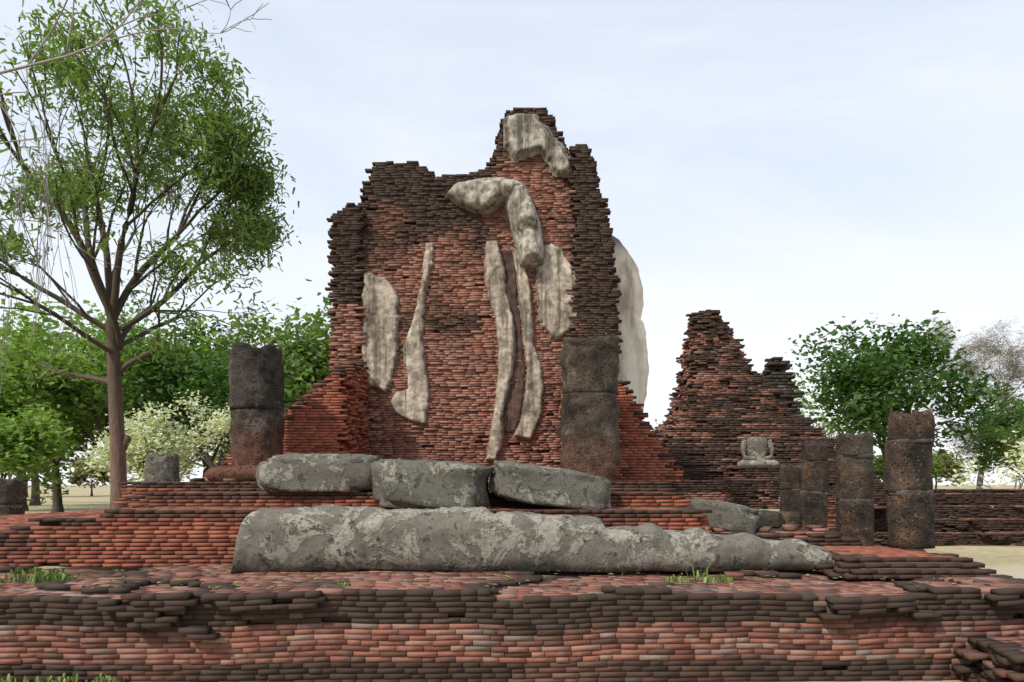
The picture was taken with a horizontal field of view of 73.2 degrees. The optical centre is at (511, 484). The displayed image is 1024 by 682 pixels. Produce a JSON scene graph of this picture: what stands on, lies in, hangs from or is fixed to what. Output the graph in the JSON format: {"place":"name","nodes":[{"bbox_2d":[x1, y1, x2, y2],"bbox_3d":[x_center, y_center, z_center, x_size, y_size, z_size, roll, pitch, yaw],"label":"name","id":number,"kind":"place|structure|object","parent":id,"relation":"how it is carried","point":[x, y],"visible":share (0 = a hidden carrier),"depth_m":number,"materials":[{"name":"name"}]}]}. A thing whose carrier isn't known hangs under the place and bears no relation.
{"place":"outdoors","nodes":[
{"label":"outdoors","id":0,"kind":"place"},
{"bbox_2d":[325,107,622,481],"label":"brick wall","id":1,"kind":"structure","parent":0,"point":[399,198],"depth_m":15.46,"materials":[{"name":"brown brick"}]},
{"bbox_2d":[361,113,578,462],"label":"walking buddha stucco remains","id":2,"kind":"object","parent":1,"relation":"attached to","point":[525,136],"visible":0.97,"depth_m":15.36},
{"bbox_2d":[611,235,648,420],"bbox_3d":[2.656,-2.988,16.600,1.281,5.895,1.595,0,0,0],"label":"plaster wall remnant","id":3,"kind":"object","parent":1,"relation":"attached to","point":[633,364],"visible":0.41,"depth_m":15.99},
{"bbox_2d":[0,0,1023,484],"label":"sky","id":4,"kind":"structure","parent":0,"point":[785,169],"materials":[{"name":"white"}]},
{"bbox_2d":[25,485,1023,681],"bbox_3d":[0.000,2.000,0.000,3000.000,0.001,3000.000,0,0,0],"label":"ground","id":5,"kind":"structure","parent":0,"point":[1005,560],"depth_m":21.73,"materials":[{"name":"beige sand"}]},
{"bbox_2d":[0,478,24,515],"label":"stone pillar stump","id":6,"kind":"object","parent":5,"relation":"on","point":[11,494],"visible":0.41,"depth_m":15.28,"materials":[{"name":"grey stone"}]},
{"bbox_2d":[0,673,57,681],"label":"grass","id":7,"kind":"structure","parent":5,"relation":"on","point":[3,679],"depth_m":6.60,"materials":[{"name":"green plant"}]},
{"bbox_2d":[0,458,70,496],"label":"tree","id":8,"kind":"object","parent":5,"relation":"on","point":[65,467],"visible":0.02,"depth_m":106.61,"materials":[{"name":"green plant"}]},
{"bbox_2d":[0,402,75,503],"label":"bush","id":9,"kind":"object","parent":5,"relation":"on","point":[26,444],"visible":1,"depth_m":27.78,"materials":[{"name":"green plant"}]},
{"bbox_2d":[0,371,79,455],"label":"tree","id":10,"kind":"object","parent":5,"relation":"on","point":[16,402],"visible":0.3,"depth_m":34.09,"materials":[{"name":"green plant"}]},
{"bbox_2d":[0,299,96,510],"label":"tree","id":11,"kind":"object","parent":5,"relation":"on","point":[24,488],"visible":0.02,"depth_m":49.17,"materials":[{"name":"green plant"}]},
{"bbox_2d":[0,302,103,465],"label":"tree","id":12,"kind":"object","parent":5,"relation":"on","point":[76,448],"visible":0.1,"depth_m":43.43,"materials":[{"name":"green plant"}]},
{"bbox_2d":[0,324,149,512],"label":"tree","id":13,"kind":"object","parent":5,"relation":"on","point":[57,505],"visible":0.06,"depth_m":46.72,"materials":[{"name":"green plant"}]},
{"bbox_2d":[29,363,128,504],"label":"tree","id":14,"kind":"object","parent":5,"relation":"on","point":[37,501],"depth_m":64.73,"materials":[{"name":"green plant"}]},
{"bbox_2d":[42,672,126,681],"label":"grass","id":15,"kind":"structure","parent":5,"relation":"on","point":[73,679],"depth_m":6.61,"materials":[{"name":"green plant"}]},
{"bbox_2d":[61,454,109,495],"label":"tree","id":16,"kind":"object","parent":5,"relation":"on","point":[80,477],"visible":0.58,"depth_m":114.89,"materials":[{"name":"green plant"}]},
{"bbox_2d":[24,339,197,471],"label":"tree","id":17,"kind":"object","parent":5,"relation":"on","point":[126,417],"visible":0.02,"depth_m":46.08,"materials":[{"name":"green plant"}]},
{"bbox_2d":[0,290,232,508],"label":"tree","id":18,"kind":"object","parent":5,"relation":"on","point":[71,398],"visible":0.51,"depth_m":36.87,"materials":[{"name":"green plant"}]},
{"bbox_2d":[0,0,300,508],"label":"tree","id":19,"kind":"object","parent":5,"relation":"on","point":[253,183],"visible":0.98,"depth_m":17.72,"materials":[{"name":"green plant"}]},
{"bbox_2d":[0,0,271,390],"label":"tree branches","id":20,"kind":"object","parent":19,"relation":"attached to","point":[46,188],"visible":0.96,"depth_m":13.03,"materials":[{"name":"grey plant"}]},
{"bbox_2d":[75,390,230,485],"bbox_3d":[-15.029,-1.137,30.403,5.952,6.298,7.007,0,0,40],"label":"frangipani","id":21,"kind":"object","parent":5,"relation":"on","point":[158,443],"visible":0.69,"depth_m":29.66,"materials":[{"name":"green plant"}]},
{"bbox_2d":[144,454,179,481],"bbox_3d":[-6.848,0.701,13.492,0.634,2.598,0.655,0,0,0],"label":"stone pillar stump","id":22,"kind":"object","parent":5,"relation":"on","point":[164,468],"visible":0.24,"depth_m":13.28,"materials":[{"name":"grey stone"}]},
{"bbox_2d":[126,455,211,481],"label":"scrub","id":23,"kind":"object","parent":5,"relation":"on","point":[130,468],"visible":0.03,"depth_m":112.72,"materials":[{"name":"green plant"}]},
{"bbox_2d":[88,312,250,476],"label":"tree","id":24,"kind":"object","parent":5,"relation":"on","point":[194,341],"visible":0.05,"depth_m":44.60,"materials":[{"name":"green plant"}]},
{"bbox_2d":[95,329,304,467],"bbox_3d":[-15.927,-3.161,35.713,11.773,10.345,10.000,0,0,0],"label":"tree","id":25,"kind":"object","parent":5,"relation":"on","point":[189,377],"visible":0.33,"depth_m":35.36,"materials":[{"name":"green plant"}]},
{"bbox_2d":[208,438,230,465],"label":"tree","id":26,"kind":"object","parent":5,"relation":"on","point":[227,449],"visible":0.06,"depth_m":130.53,"materials":[{"name":"green plant"}]},
{"bbox_2d":[189,270,332,409],"bbox_3d":[-12.041,-5.169,41.407,12.894,14.397,15.068,0,0,21],"label":"tree","id":27,"kind":"object","parent":5,"relation":"on","point":[309,346],"visible":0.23,"depth_m":39.68,"materials":[{"name":"green plant"}]},
{"bbox_2d":[292,279,331,391],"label":"tree","id":28,"kind":"object","parent":5,"relation":"on","point":[318,366],"visible":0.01,"depth_m":42.02,"materials":[{"name":"green plant"}]},
{"bbox_2d":[0,564,1023,681],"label":"brick platform","id":29,"kind":"structure","parent":5,"relation":"on","point":[592,628],"depth_m":6.92,"materials":[{"name":"red brick"}]},
{"bbox_2d":[10,566,67,574],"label":"ledge weeds","id":30,"kind":"object","parent":29,"relation":"on","point":[36,570],"visible":0.89,"depth_m":8.33,"materials":[{"name":"green plant"}]},
{"bbox_2d":[0,572,82,583],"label":"ledge weeds","id":31,"kind":"object","parent":29,"relation":"on","point":[41,577],"visible":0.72,"depth_m":7.62,"materials":[{"name":"green plant"}]},
{"bbox_2d":[331,582,349,586],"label":"ledge weeds","id":32,"kind":"object","parent":29,"relation":"on","point":[343,584],"visible":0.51,"depth_m":7.22,"materials":[{"name":"green plant"}]},
{"bbox_2d":[0,482,730,566],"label":"base tiers","id":33,"kind":"object","parent":29,"relation":"on","point":[159,537],"depth_m":9.19,"materials":[{"name":"red brick"}]},
{"bbox_2d":[203,342,284,481],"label":"laterite column","id":34,"kind":"structure","parent":33,"relation":"on","point":[256,400],"depth_m":12.15,"materials":[{"name":"stone"}]},
{"bbox_2d":[202,362,370,481],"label":"buttress","id":35,"kind":"structure","parent":33,"relation":"on","point":[325,414],"depth_m":13.47,"materials":[{"name":"red brick"}]},
{"bbox_2d":[255,453,383,492],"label":"stone block","id":36,"kind":"structure","parent":33,"relation":"on","point":[311,472],"depth_m":10.32,"materials":[{"name":"stone"}]},
{"bbox_2d":[371,459,493,508],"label":"stone block","id":37,"kind":"structure","parent":33,"relation":"on","point":[415,484],"depth_m":9.31,"materials":[{"name":"stone"}]},
{"bbox_2d":[488,460,611,509],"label":"stone block","id":38,"kind":"structure","parent":33,"relation":"on","point":[540,485],"depth_m":9.35,"materials":[{"name":"stone"}]},
{"bbox_2d":[557,336,621,481],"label":"laterite column","id":39,"kind":"structure","parent":33,"relation":"on","point":[587,429],"depth_m":11.96,"materials":[{"name":"brown stone"}]},
{"bbox_2d":[617,380,688,481],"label":"buttress","id":40,"kind":"structure","parent":33,"relation":"on","point":[632,415],"depth_m":13.45,"materials":[{"name":"red brick"}]},
{"bbox_2d":[663,480,728,500],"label":"brick steps","id":41,"kind":"structure","parent":33,"relation":"on","point":[704,483],"depth_m":15.85,"materials":[{"name":"brick"}]},
{"bbox_2d":[9,506,988,589],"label":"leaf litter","id":42,"kind":"object","parent":29,"relation":"on","point":[465,583],"visible":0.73,"depth_m":7.70,"materials":[{"name":"brown plant"}]},
{"bbox_2d":[176,478,828,577],"bbox_3d":[0.730,0.489,10.901,11.108,1.194,6.874,0,0,-20],"label":"brick rubble","id":43,"kind":"object","parent":29,"relation":"on","point":[790,526],"visible":0.32,"depth_m":11.27,"materials":[{"name":"red brick"}]},
{"bbox_2d":[231,504,833,573],"bbox_3d":[0.363,0.672,8.738,7.483,0.828,0.912,0,0,-2],"label":"fallen image fragment","id":44,"kind":"object","parent":29,"relation":"on","point":[331,537],"visible":0.94,"depth_m":8.34,"materials":[{"name":"grey stone"}]},
{"bbox_2d":[666,573,736,583],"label":"ledge weeds","id":45,"kind":"object","parent":29,"relation":"on","point":[713,579],"visible":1,"depth_m":7.67,"materials":[{"name":"green plant"}]},
{"bbox_2d":[686,566,720,578],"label":"ledge weeds","id":46,"kind":"object","parent":29,"relation":"on","point":[706,571],"visible":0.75,"depth_m":7.99,"materials":[{"name":"green plant"}]},
{"bbox_2d":[778,464,800,511],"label":"laterite column","id":47,"kind":"structure","parent":5,"relation":"on","point":[789,479],"depth_m":16.56,"materials":[{"name":"brown stone"}]},
{"bbox_2d":[760,368,838,438],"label":"tree","id":48,"kind":"object","parent":5,"relation":"on","point":[809,406],"visible":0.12,"depth_m":67.20,"materials":[{"name":"green plant"}]},
{"bbox_2d":[802,395,876,447],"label":"tree","id":49,"kind":"object","parent":5,"relation":"on","point":[829,433],"visible":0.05,"depth_m":67.99,"materials":[{"name":"green plant"}]},
{"bbox_2d":[873,451,884,481],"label":"tree","id":50,"kind":"object","parent":5,"relation":"on","point":[878,463],"visible":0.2,"depth_m":106.25,"materials":[{"name":"green plant"}]},
{"bbox_2d":[785,310,1023,486],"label":"tree","id":51,"kind":"object","parent":5,"relation":"on","point":[862,382],"visible":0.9,"depth_m":53.28,"materials":[{"name":"green plant"}]},
{"bbox_2d":[932,455,949,479],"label":"tree","id":52,"kind":"object","parent":5,"relation":"on","point":[935,466],"visible":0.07,"depth_m":112.66,"materials":[{"name":"green plant"}]},
{"bbox_2d":[874,489,1023,545],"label":"brick wall","id":53,"kind":"structure","parent":5,"relation":"on","point":[991,514],"depth_m":23.28,"materials":[{"name":"brown brick"}]},
{"bbox_2d":[932,444,974,488],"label":"tree","id":54,"kind":"object","parent":5,"relation":"on","point":[947,460],"visible":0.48,"depth_m":123.46,"materials":[{"name":"green plant"}]},
{"bbox_2d":[908,314,1023,488],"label":"bare tree","id":55,"kind":"object","parent":5,"relation":"on","point":[976,346],"visible":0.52,"depth_m":66.39,"materials":[{"name":"grey plant"}]},
{"bbox_2d":[950,431,1023,488],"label":"flowering bush","id":56,"kind":"object","parent":5,"relation":"on","point":[1021,454],"visible":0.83,"depth_m":35.42,"materials":[{"name":"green plant"}]},
{"bbox_2d":[955,386,1023,462],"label":"tree","id":57,"kind":"object","parent":5,"relation":"on","point":[1004,417],"visible":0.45,"depth_m":61.38,"materials":[{"name":"green plant"}]},
{"bbox_2d":[959,409,1023,478],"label":"tree","id":58,"kind":"object","parent":5,"relation":"on","point":[991,441],"visible":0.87,"depth_m":57.21,"materials":[{"name":"green plant"}]},
{"bbox_2d":[969,437,1023,480],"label":"tree","id":59,"kind":"object","parent":5,"relation":"on","point":[1012,458],"visible":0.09,"depth_m":97.66,"materials":[{"name":"green plant"}]},
{"bbox_2d":[654,309,886,508],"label":"brick wall","id":60,"kind":"structure","parent":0,"point":[698,346],"depth_m":24.51,"materials":[{"name":"brown brick"}]},
{"bbox_2d":[737,437,778,476],"bbox_3d":[8.067,-0.843,22.660,1.521,1.420,1.020,0,0,0],"label":"headless buddha statue","id":61,"kind":"object","parent":60,"relation":"on","point":[756,447],"visible":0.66,"depth_m":22.48,"materials":[{"name":"grey stone"}]},
{"bbox_2d":[760,357,810,418],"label":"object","id":62,"kind":"object","parent":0,"point":[780,378],"depth_m":33.35,"materials":[{"name":"grey brick"}]},
{"bbox_2d":[711,527,862,545],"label":"terrace","id":63,"kind":"structure","parent":0,"point":[831,538],"depth_m":10.71,"materials":[{"name":"red brick"}]},
{"bbox_2d":[685,498,762,532],"bbox_3d":[3.612,0.581,11.829,1.326,0.679,0.912,0,0,17],"label":"stone fragment","id":64,"kind":"object","parent":63,"relation":"on","point":[727,516],"visible":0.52,"depth_m":11.40,"materials":[{"name":"stone"}]},
{"bbox_2d":[759,509,783,528],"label":"stone block","id":65,"kind":"structure","parent":63,"relation":"on","point":[773,520],"depth_m":12.33,"materials":[{"name":"grey stone"}]},
{"bbox_2d":[774,511,802,526],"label":"stone block","id":66,"kind":"structure","parent":63,"relation":"on","point":[791,516],"depth_m":12.79,"materials":[{"name":"grey stone"}]},
{"bbox_2d":[827,476,876,540],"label":"stub wall","id":67,"kind":"structure","parent":0,"point":[831,525],"depth_m":19.99,"materials":[{"name":"red brick"}]},
{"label":"tier paving","id":68,"kind":"structure","parent":0,"visible":0},
{"bbox_2d":[799,441,828,529],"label":"laterite column","id":69,"kind":"structure","parent":68,"relation":"on","point":[813,503],"depth_m":15.17,"materials":[{"name":"brown stone"}]},
{"bbox_2d":[835,432,873,545],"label":"laterite column","id":70,"kind":"structure","parent":68,"relation":"on","point":[854,490],"depth_m":11.41,"materials":[{"name":"brown stone"}]},
{"bbox_2d":[810,546,996,578],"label":"brick platform","id":71,"kind":"structure","parent":68,"relation":"on","point":[848,559],"depth_m":8.08,"materials":[{"name":"red brick"}]},
{"bbox_2d":[885,408,935,548],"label":"laterite column","id":72,"kind":"structure","parent":71,"relation":"on","point":[910,501],"depth_m":9.32,"materials":[{"name":"brown stone"}]}
]}

